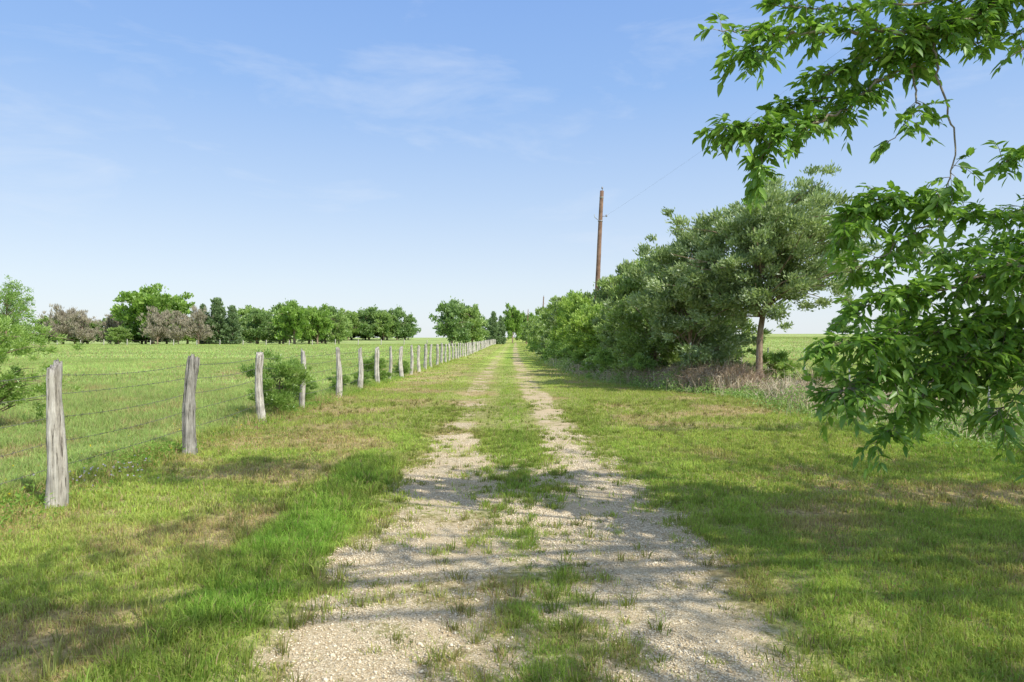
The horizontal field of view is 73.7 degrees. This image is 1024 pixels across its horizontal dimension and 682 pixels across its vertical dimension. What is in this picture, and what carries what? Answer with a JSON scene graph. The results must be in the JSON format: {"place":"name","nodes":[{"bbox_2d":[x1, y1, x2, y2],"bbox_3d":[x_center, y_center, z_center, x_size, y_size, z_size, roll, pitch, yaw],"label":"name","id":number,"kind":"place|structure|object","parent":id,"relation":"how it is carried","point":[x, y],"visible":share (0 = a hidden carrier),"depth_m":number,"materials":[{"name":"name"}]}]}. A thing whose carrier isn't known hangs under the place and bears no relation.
{"place":"outdoors","nodes":[
{"label":"outdoors","id":0,"kind":"place"},
{"bbox_2d":[0,334,1023,681],"bbox_3d":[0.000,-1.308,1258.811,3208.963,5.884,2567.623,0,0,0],"label":"ground","id":1,"kind":"structure","parent":0,"point":[46,634],"depth_m":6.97,"materials":[{"name":"green plant"}]},
{"bbox_2d":[0,274,37,336],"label":"mesquite tree","id":2,"kind":"object","parent":1,"relation":"on","point":[10,298],"visible":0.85,"depth_m":110.13,"materials":[{"name":"green plant"}]},
{"bbox_2d":[22,322,37,341],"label":"oak tree","id":3,"kind":"object","parent":1,"relation":"on","point":[28,329],"visible":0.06,"depth_m":203.15,"materials":[{"name":"green plant"}]},
{"bbox_2d":[0,316,86,418],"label":"mesquite shrub","id":4,"kind":"object","parent":1,"relation":"on","point":[11,389],"visible":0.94,"depth_m":11.97,"materials":[{"name":"green plant"}]},
{"bbox_2d":[27,315,64,343],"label":"oak tree","id":5,"kind":"object","parent":1,"relation":"on","point":[42,321],"visible":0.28,"depth_m":194.78,"materials":[{"name":"green plant"}]},
{"bbox_2d":[37,303,80,343],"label":"dead cedar tree","id":6,"kind":"object","parent":1,"relation":"on","point":[60,316],"visible":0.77,"depth_m":186.76,"materials":[{"name":"grey plant"}]},
{"bbox_2d":[63,323,91,343],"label":"oak tree","id":7,"kind":"object","parent":1,"relation":"on","point":[75,339],"visible":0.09,"depth_m":199.60,"materials":[{"name":"green plant"}]},
{"bbox_2d":[67,309,101,343],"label":"dead cedar tree","id":8,"kind":"object","parent":1,"relation":"on","point":[82,331],"visible":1,"depth_m":185.10,"materials":[{"name":"grey plant"}]},
{"bbox_2d":[70,321,99,343],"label":"oak tree","id":9,"kind":"object","parent":1,"relation":"on","point":[92,325],"visible":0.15,"depth_m":202.89,"materials":[{"name":"green plant"}]},
{"bbox_2d":[93,314,122,343],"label":"dead cedar tree","id":10,"kind":"object","parent":1,"relation":"on","point":[110,322],"visible":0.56,"depth_m":190.93,"materials":[{"name":"grey plant"}]},
{"bbox_2d":[95,315,132,343],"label":"oak tree","id":11,"kind":"object","parent":1,"relation":"on","point":[99,330],"visible":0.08,"depth_m":199.70,"materials":[{"name":"green plant"}]},
{"bbox_2d":[93,321,137,341],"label":"oak tree","id":12,"kind":"object","parent":1,"relation":"on","point":[97,340],"visible":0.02,"depth_m":201.78,"materials":[{"name":"green plant"}]},
{"bbox_2d":[104,325,133,343],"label":"shrub","id":13,"kind":"object","parent":1,"relation":"on","point":[119,333],"visible":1,"depth_m":183.26,"materials":[{"name":"green plant"}]},
{"bbox_2d":[8,407,243,494],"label":"wildflowers","id":14,"kind":"object","parent":1,"relation":"on","point":[105,466],"visible":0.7,"depth_m":7.74,"materials":[{"name":"green plant"}]},
{"bbox_2d":[122,320,149,343],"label":"oak tree","id":15,"kind":"object","parent":1,"relation":"on","point":[141,339],"visible":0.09,"depth_m":203.83,"materials":[{"name":"green plant"}]},
{"bbox_2d":[128,322,147,343],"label":"oak tree","id":16,"kind":"object","parent":1,"relation":"on","point":[135,340],"visible":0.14,"depth_m":204.39,"materials":[{"name":"green plant"}]},
{"bbox_2d":[109,283,194,343],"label":"oak tree","id":17,"kind":"object","parent":1,"relation":"on","point":[144,297],"visible":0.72,"depth_m":186.60,"materials":[{"name":"green plant"}]},
{"bbox_2d":[136,305,172,343],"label":"dead cedar tree","id":18,"kind":"object","parent":1,"relation":"on","point":[156,331],"visible":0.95,"depth_m":178.92,"materials":[{"name":"grey plant"}]},
{"bbox_2d":[147,337,168,343],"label":"oak tree","id":19,"kind":"object","parent":1,"relation":"on","point":[165,340],"visible":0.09,"depth_m":208.15,"materials":[{"name":"green plant"}]},
{"bbox_2d":[160,310,189,343],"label":"dead cedar tree","id":20,"kind":"object","parent":1,"relation":"on","point":[176,332],"visible":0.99,"depth_m":179.83,"materials":[{"name":"grey plant"}]},
{"bbox_2d":[166,317,196,343],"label":"oak tree","id":21,"kind":"object","parent":1,"relation":"on","point":[188,339],"visible":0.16,"depth_m":201.48,"materials":[{"name":"green plant"}]},
{"bbox_2d":[184,305,214,343],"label":"dead cedar tree","id":22,"kind":"object","parent":1,"relation":"on","point":[199,331],"visible":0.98,"depth_m":182.18,"materials":[{"name":"grey plant"}]},
{"bbox_2d":[192,303,209,343],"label":"cedar tree","id":23,"kind":"object","parent":1,"relation":"on","point":[201,306],"visible":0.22,"depth_m":189.41,"materials":[{"name":"green plant"}]},
{"bbox_2d":[204,297,231,343],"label":"cedar tree","id":24,"kind":"object","parent":1,"relation":"on","point":[218,312],"visible":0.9,"depth_m":186.96,"materials":[{"name":"green plant"}]},
{"bbox_2d":[220,305,243,343],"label":"cedar tree","id":25,"kind":"object","parent":1,"relation":"on","point":[233,319],"visible":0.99,"depth_m":186.23,"materials":[{"name":"green plant"}]},
{"bbox_2d":[225,315,252,343],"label":"oak tree","id":26,"kind":"object","parent":1,"relation":"on","point":[243,319],"visible":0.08,"depth_m":205.72,"materials":[{"name":"green plant"}]},
{"bbox_2d":[33,339,449,344],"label":"pasture fence","id":27,"kind":"object","parent":1,"relation":"on","point":[243,342],"visible":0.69,"depth_m":163.80,"materials":[{"name":"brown wood"}]},
{"bbox_2d":[0,339,495,507],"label":"post and wire fence","id":28,"kind":"object","parent":1,"relation":"on","point":[57,482],"visible":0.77,"depth_m":9.44,"materials":[{"name":"grey wood"}]},
{"bbox_2d":[236,304,273,342],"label":"oak tree","id":29,"kind":"object","parent":1,"relation":"on","point":[242,311],"visible":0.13,"depth_m":237.92,"materials":[{"name":"green plant"}]},
{"bbox_2d":[240,309,273,343],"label":"oak tree","id":30,"kind":"object","parent":1,"relation":"on","point":[257,330],"visible":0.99,"depth_m":193.45,"materials":[{"name":"green plant"}]},
{"bbox_2d":[244,321,271,343],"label":"oak tree","id":31,"kind":"object","parent":1,"relation":"on","point":[261,338],"visible":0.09,"depth_m":208.51,"materials":[{"name":"green plant"}]},
{"bbox_2d":[236,348,314,412],"bbox_3d":[-4.920,0.915,14.437,1.570,1.605,1.539,0,0,-34],"label":"shrub","id":32,"kind":"object","parent":1,"relation":"on","point":[282,397],"visible":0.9,"depth_m":14.27,"materials":[{"name":"green plant"}]},
{"bbox_2d":[262,326,291,343],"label":"oak tree","id":33,"kind":"object","parent":1,"relation":"on","point":[268,340],"visible":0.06,"depth_m":210.29,"materials":[{"name":"green plant"}]},
{"bbox_2d":[269,313,290,343],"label":"oak tree","id":34,"kind":"object","parent":1,"relation":"on","point":[273,338],"visible":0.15,"depth_m":198.36,"materials":[{"name":"green plant"}]},
{"bbox_2d":[268,298,300,342],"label":"oak tree","id":35,"kind":"object","parent":1,"relation":"on","point":[276,307],"visible":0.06,"depth_m":236.75,"materials":[{"name":"green plant"}]},
{"bbox_2d":[271,299,317,343],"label":"oak tree","id":36,"kind":"object","parent":1,"relation":"on","point":[293,319],"visible":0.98,"depth_m":187.66,"materials":[{"name":"green plant"}]},
{"bbox_2d":[291,378,318,400],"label":"shrub","id":37,"kind":"object","parent":1,"relation":"on","point":[308,386],"visible":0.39,"depth_m":17.18,"materials":[{"name":"green plant"}]},
{"bbox_2d":[296,332,315,343],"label":"oak tree","id":38,"kind":"object","parent":1,"relation":"on","point":[302,339],"visible":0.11,"depth_m":208.21,"materials":[{"name":"green plant"}]},
{"bbox_2d":[303,303,333,343],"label":"oak tree","id":39,"kind":"object","parent":1,"relation":"on","point":[321,323],"visible":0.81,"depth_m":191.75,"materials":[{"name":"green plant"}]},
{"bbox_2d":[308,327,340,343],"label":"oak tree","id":40,"kind":"object","parent":1,"relation":"on","point":[322,340],"visible":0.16,"depth_m":211.53,"materials":[{"name":"green plant"}]},
{"bbox_2d":[325,305,340,315],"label":"oak tree","id":41,"kind":"object","parent":1,"relation":"on","point":[333,309],"visible":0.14,"depth_m":298.36,"materials":[{"name":"green plant"}]},
{"bbox_2d":[325,371,351,391],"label":"shrub","id":42,"kind":"object","parent":1,"relation":"on","point":[345,378],"visible":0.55,"depth_m":20.44,"materials":[{"name":"green plant"}]},
{"bbox_2d":[325,311,352,343],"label":"oak tree","id":43,"kind":"object","parent":1,"relation":"on","point":[341,323],"visible":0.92,"depth_m":204.11,"materials":[{"name":"green plant"}]},
{"bbox_2d":[340,307,363,339],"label":"oak tree","id":44,"kind":"object","parent":1,"relation":"on","point":[350,315],"visible":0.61,"depth_m":294.25,"materials":[{"name":"green plant"}]},
{"bbox_2d":[350,370,371,385],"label":"shrub","id":45,"kind":"object","parent":1,"relation":"on","point":[355,375],"visible":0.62,"depth_m":22.95,"materials":[{"name":"green plant"}]},
{"bbox_2d":[354,333,377,338],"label":"oak tree","id":46,"kind":"object","parent":1,"relation":"on","point":[360,336],"visible":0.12,"depth_m":302.48,"materials":[{"name":"green plant"}]},
{"bbox_2d":[355,304,383,339],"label":"oak tree","id":47,"kind":"object","parent":1,"relation":"on","point":[366,315],"visible":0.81,"depth_m":297.24,"materials":[{"name":"green plant"}]},
{"bbox_2d":[356,351,391,380],"bbox_3d":[-5.223,1.042,25.834,1.347,1.322,1.374,0,0,-18],"label":"shrub","id":48,"kind":"object","parent":1,"relation":"on","point":[383,374],"visible":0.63,"depth_m":25.64,"materials":[{"name":"green plant"}]},
{"bbox_2d":[371,309,397,339],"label":"oak tree","id":49,"kind":"object","parent":1,"relation":"on","point":[387,322],"visible":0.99,"depth_m":296.23,"materials":[{"name":"green plant"}]},
{"bbox_2d":[386,306,409,339],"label":"oak tree","id":50,"kind":"object","parent":1,"relation":"on","point":[398,312],"visible":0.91,"depth_m":298.50,"materials":[{"name":"green plant"}]},
{"bbox_2d":[392,359,411,374],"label":"shrub","id":51,"kind":"object","parent":1,"relation":"on","point":[406,367],"visible":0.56,"depth_m":30.90,"materials":[{"name":"green plant"}]},
{"bbox_2d":[394,322,420,339],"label":"oak tree","id":52,"kind":"object","parent":1,"relation":"on","point":[411,325],"visible":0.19,"depth_m":304.89,"materials":[{"name":"green plant"}]},
{"bbox_2d":[401,313,416,339],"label":"oak tree","id":53,"kind":"object","parent":1,"relation":"on","point":[409,319],"visible":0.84,"depth_m":300.71,"materials":[{"name":"green plant"}]},
{"bbox_2d":[429,296,473,345],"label":"oak tree","id":54,"kind":"object","parent":1,"relation":"on","point":[452,328],"visible":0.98,"depth_m":148.95,"materials":[{"name":"green plant"}]},
{"bbox_2d":[446,299,484,343],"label":"oak tree","id":55,"kind":"object","parent":1,"relation":"on","point":[466,306],"visible":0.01,"depth_m":161.28,"materials":[{"name":"green plant"}]},
{"bbox_2d":[456,304,489,344],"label":"oak tree","id":56,"kind":"object","parent":1,"relation":"on","point":[473,315],"visible":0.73,"depth_m":153.01,"materials":[{"name":"green plant"}]},
{"bbox_2d":[480,316,490,343],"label":"oak tree","id":57,"kind":"object","parent":1,"relation":"on","point":[483,325],"visible":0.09,"depth_m":204.55,"materials":[{"name":"green plant"}]},
{"bbox_2d":[485,311,501,343],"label":"cedar tree","id":58,"kind":"object","parent":1,"relation":"on","point":[493,319],"visible":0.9,"depth_m":194.43,"materials":[{"name":"green plant"}]},
{"bbox_2d":[496,315,507,343],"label":"cedar tree","id":59,"kind":"object","parent":1,"relation":"on","point":[501,326],"visible":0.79,"depth_m":204.42,"materials":[{"name":"green plant"}]},
{"bbox_2d":[0,355,1023,680],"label":"weeds","id":60,"kind":"object","parent":1,"relation":"on","point":[676,387],"visible":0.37,"depth_m":10.31,"materials":[{"name":"green plant"}]},
{"bbox_2d":[503,303,524,342],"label":"oak tree","id":61,"kind":"object","parent":1,"relation":"on","point":[512,319],"visible":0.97,"depth_m":230.88,"materials":[{"name":"green plant"}]},
{"bbox_2d":[514,310,531,342],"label":"oak tree","id":62,"kind":"object","parent":1,"relation":"on","point":[525,315],"visible":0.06,"depth_m":239.65,"materials":[{"name":"green plant"}]},
{"bbox_2d":[520,326,526,341],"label":"cedar tree","id":63,"kind":"object","parent":1,"relation":"on","point":[524,329],"visible":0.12,"depth_m":164.39,"materials":[{"name":"green plant"}]},
{"bbox_2d":[525,321,531,345],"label":"cedar tree","id":64,"kind":"object","parent":1,"relation":"on","point":[527,330],"visible":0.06,"depth_m":121.48,"materials":[{"name":"green plant"}]},
{"bbox_2d":[521,312,538,327],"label":"oak tree","id":65,"kind":"object","parent":1,"relation":"on","point":[530,315],"visible":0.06,"depth_m":213.96,"materials":[{"name":"green plant"}]},
{"bbox_2d":[528,338,537,351],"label":"shrub","id":66,"kind":"object","parent":1,"relation":"on","point":[534,343],"visible":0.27,"depth_m":79.55,"materials":[{"name":"green plant"}]},
{"bbox_2d":[528,320,540,345],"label":"cedar tree","id":67,"kind":"object","parent":1,"relation":"on","point":[532,336],"visible":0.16,"depth_m":89.73,"materials":[{"name":"green plant"}]},
{"bbox_2d":[527,317,541,338],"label":"cedar tree","id":68,"kind":"object","parent":1,"relation":"on","point":[533,320],"visible":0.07,"depth_m":102.45,"materials":[{"name":"green plant"}]},
{"bbox_2d":[533,306,545,350],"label":"cedar tree","id":69,"kind":"object","parent":1,"relation":"on","point":[540,310],"visible":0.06,"depth_m":77.35,"materials":[{"name":"green plant"}]},
{"bbox_2d":[537,314,546,335],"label":"cedar tree","id":70,"kind":"object","parent":1,"relation":"on","point":[540,332],"visible":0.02,"depth_m":68.54,"materials":[{"name":"green plant"}]},
{"bbox_2d":[534,295,565,358],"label":"cedar tree","id":71,"kind":"object","parent":1,"relation":"on","point":[551,320],"visible":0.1,"depth_m":55.78,"materials":[{"name":"green plant"}]},
{"bbox_2d":[541,339,565,358],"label":"shrub","id":72,"kind":"object","parent":1,"relation":"on","point":[548,347],"visible":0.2,"depth_m":48.72,"materials":[{"name":"green plant"}]},
{"bbox_2d":[537,294,570,342],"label":"cedar tree","id":73,"kind":"object","parent":1,"relation":"on","point":[545,313],"visible":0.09,"depth_m":59.84,"materials":[{"name":"green plant"}]},
{"bbox_2d":[540,339,567,361],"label":"shrub","id":74,"kind":"object","parent":1,"relation":"on","point":[550,351],"visible":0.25,"depth_m":44.17,"materials":[{"name":"green plant"}]},
{"bbox_2d":[547,289,581,342],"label":"cedar tree","id":75,"kind":"object","parent":1,"relation":"on","point":[572,295],"visible":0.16,"depth_m":49.70,"materials":[{"name":"green plant"}]},
{"bbox_2d":[554,343,577,366],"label":"shrub","id":76,"kind":"object","parent":1,"relation":"on","point":[568,350],"visible":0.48,"depth_m":39.75,"materials":[{"name":"green plant"}]},
{"bbox_2d":[559,302,590,358],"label":"cedar tree","id":77,"kind":"object","parent":1,"relation":"on","point":[583,309],"visible":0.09,"depth_m":40.76,"materials":[{"name":"green plant"}]},
{"bbox_2d":[556,292,594,357],"bbox_3d":[4.891,-0.828,44.912,4.201,5.063,5.049,0,0,29],"label":"cedar tree","id":78,"kind":"object","parent":1,"relation":"on","point":[570,306],"visible":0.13,"depth_m":44.62,"materials":[{"name":"green plant"}]},
{"bbox_2d":[564,350,588,367],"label":"shrub","id":79,"kind":"object","parent":1,"relation":"on","point":[577,356],"visible":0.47,"depth_m":35.81,"materials":[{"name":"green plant"}]},
{"bbox_2d":[563,301,606,352],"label":"cedar tree","id":80,"kind":"object","parent":1,"relation":"on","point":[583,329],"visible":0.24,"depth_m":33.63,"materials":[{"name":"green plant"}]},
{"bbox_2d":[573,344,605,371],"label":"shrub","id":81,"kind":"object","parent":1,"relation":"on","point":[591,353],"visible":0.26,"depth_m":31.16,"materials":[{"name":"green plant"}]},
{"bbox_2d":[570,276,611,365],"bbox_3d":[5.276,-0.912,36.982,4.386,5.309,3.878,0,0,6],"label":"cedar tree","id":82,"kind":"object","parent":1,"relation":"on","point":[601,295],"visible":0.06,"depth_m":36.94,"materials":[{"name":"green plant"}]},
{"bbox_2d":[594,187,606,298],"bbox_3d":[4.797,-3.325,37.798,0.986,10.444,0.302,0,0,0],"label":"utility pole","id":83,"kind":"object","parent":1,"relation":"on","point":[599,241],"visible":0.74,"depth_m":37.70,"materials":[{"name":"brown wood"}]},
{"bbox_2d":[583,345,626,377],"bbox_3d":[3.915,0.928,27.584,1.737,1.539,2.097,0,0,-18],"label":"shrub","id":84,"kind":"object","parent":1,"relation":"on","point":[604,357],"visible":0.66,"depth_m":27.34,"materials":[{"name":"green plant"}]},
{"bbox_2d":[593,305,622,354],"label":"cedar tree","id":85,"kind":"object","parent":1,"relation":"on","point":[602,310],"visible":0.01,"depth_m":32.03,"materials":[{"name":"green plant"}]},
{"bbox_2d":[584,258,668,371],"bbox_3d":[4.967,-0.925,29.294,3.814,5.309,3.372,0,0,-2],"label":"cedar tree","id":86,"kind":"object","parent":1,"relation":"on","point":[609,340],"visible":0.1,"depth_m":29.15,"materials":[{"name":"green plant"}]},
{"bbox_2d":[593,256,684,368],"bbox_3d":[5.944,-0.896,27.991,4.653,5.267,4.953,0,0,-34],"label":"cedar tree","id":87,"kind":"object","parent":1,"relation":"on","point":[625,283],"visible":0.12,"depth_m":27.99,"materials":[{"name":"green plant"}]},
{"bbox_2d":[591,294,687,374],"bbox_3d":[5.163,-0.221,25.306,3.955,3.831,4.210,0,0,-36],"label":"cedar tree","id":88,"kind":"object","parent":1,"relation":"on","point":[646,345],"visible":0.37,"depth_m":24.96,"materials":[{"name":"green plant"}]},
{"bbox_2d":[617,351,664,383],"bbox_3d":[4.679,0.999,24.273,1.544,1.368,1.864,0,0,-44],"label":"shrub","id":89,"kind":"object","parent":1,"relation":"on","point":[638,361],"visible":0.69,"depth_m":24.03,"materials":[{"name":"green plant"}]},
{"bbox_2d":[666,364,689,387],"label":"shrub","id":90,"kind":"object","parent":1,"relation":"on","point":[680,367],"visible":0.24,"depth_m":21.91,"materials":[{"name":"green plant"}]},
{"bbox_2d":[602,225,765,368],"bbox_3d":[5.750,-1.127,22.590,5.089,5.674,4.646,0,0,-17],"label":"cedar tree","id":91,"kind":"object","parent":1,"relation":"on","point":[664,311],"visible":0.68,"depth_m":21.92,"materials":[{"name":"green plant"}]},
{"bbox_2d":[676,352,736,370],"bbox_3d":[6.485,0.928,23.306,2.097,1.539,1.737,0,0,-32],"label":"shrub","id":92,"kind":"object","parent":1,"relation":"on","point":[679,362],"visible":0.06,"depth_m":23.16,"materials":[{"name":"green plant"}]},
{"bbox_2d":[645,309,774,372],"bbox_3d":[6.937,-0.054,24.493,3.955,3.448,4.210,0,0,-35],"label":"cedar tree","id":93,"kind":"object","parent":1,"relation":"on","point":[749,329],"visible":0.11,"depth_m":23.82,"materials":[{"name":"green plant"}]},
{"bbox_2d":[734,346,801,382],"bbox_3d":[8.615,0.916,22.500,2.097,1.539,1.737,0,0,-28],"label":"shrub","id":94,"kind":"object","parent":1,"relation":"on","point":[780,357],"visible":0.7,"depth_m":22.25,"materials":[{"name":"green plant"}]},
{"bbox_2d":[545,350,1023,442],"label":"dry brush","id":95,"kind":"object","parent":1,"relation":"on","point":[736,378],"visible":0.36,"depth_m":20.33,"materials":[{"name":"beige plant"}]},
{"bbox_2d":[643,159,931,378],"bbox_3d":[8.214,-1.804,20.943,8.440,7.017,6.545,0,0,0],"label":"cedar tree","id":96,"kind":"object","parent":1,"relation":"on","point":[771,247],"visible":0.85,"depth_m":19.94,"materials":[{"name":"green plant"}]},
{"bbox_2d":[801,365,851,386],"bbox_3d":[8.956,1.135,19.610,1.398,1.026,1.158,0,0,-38],"label":"shrub","id":97,"kind":"object","parent":1,"relation":"on","point":[832,369],"visible":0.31,"depth_m":19.55,"materials":[{"name":"green plant"}]},
{"bbox_2d":[805,357,852,383],"bbox_3d":[10.090,1.043,21.566,1.351,1.197,1.631,0,0,-36],"label":"shrub","id":98,"kind":"object","parent":1,"relation":"on","point":[831,366],"visible":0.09,"depth_m":21.42,"materials":[{"name":"green plant"}]},
{"bbox_2d":[659,348,1022,409],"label":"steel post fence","id":99,"kind":"object","parent":1,"relation":"on","point":[849,371],"visible":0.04,"depth_m":21.00,"materials":[{"name":"brown metal"}]},
{"bbox_2d":[827,317,856,333],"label":"oak tree","id":100,"kind":"object","parent":1,"relation":"on","point":[846,328],"visible":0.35,"depth_m":307.96,"materials":[{"name":"green plant"}]},
{"bbox_2d":[692,0,1023,482],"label":"shade tree","id":101,"kind":"object","parent":1,"relation":"on","point":[989,339],"visible":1,"depth_m":4.73,"materials":[{"name":"green plant"}]},
{"bbox_2d":[871,313,898,332],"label":"oak tree","id":102,"kind":"object","parent":1,"relation":"on","point":[883,318],"visible":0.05,"depth_m":328.65,"materials":[{"name":"green plant"}]},
{"bbox_2d":[0,0,1023,337],"label":"sky","id":103,"kind":"structure","parent":0,"point":[413,156],"materials":[{"name":"blue"}]},
{"bbox_2d":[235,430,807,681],"bbox_3d":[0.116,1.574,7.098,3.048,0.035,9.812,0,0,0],"label":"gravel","id":104,"kind":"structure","parent":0,"point":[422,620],"depth_m":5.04,"materials":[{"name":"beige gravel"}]},
{"bbox_2d":[108,343,965,681],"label":"road","id":105,"kind":"structure","parent":0,"point":[680,605],"depth_m":4.22,"materials":[{"name":"beige gravel"}]}
]}

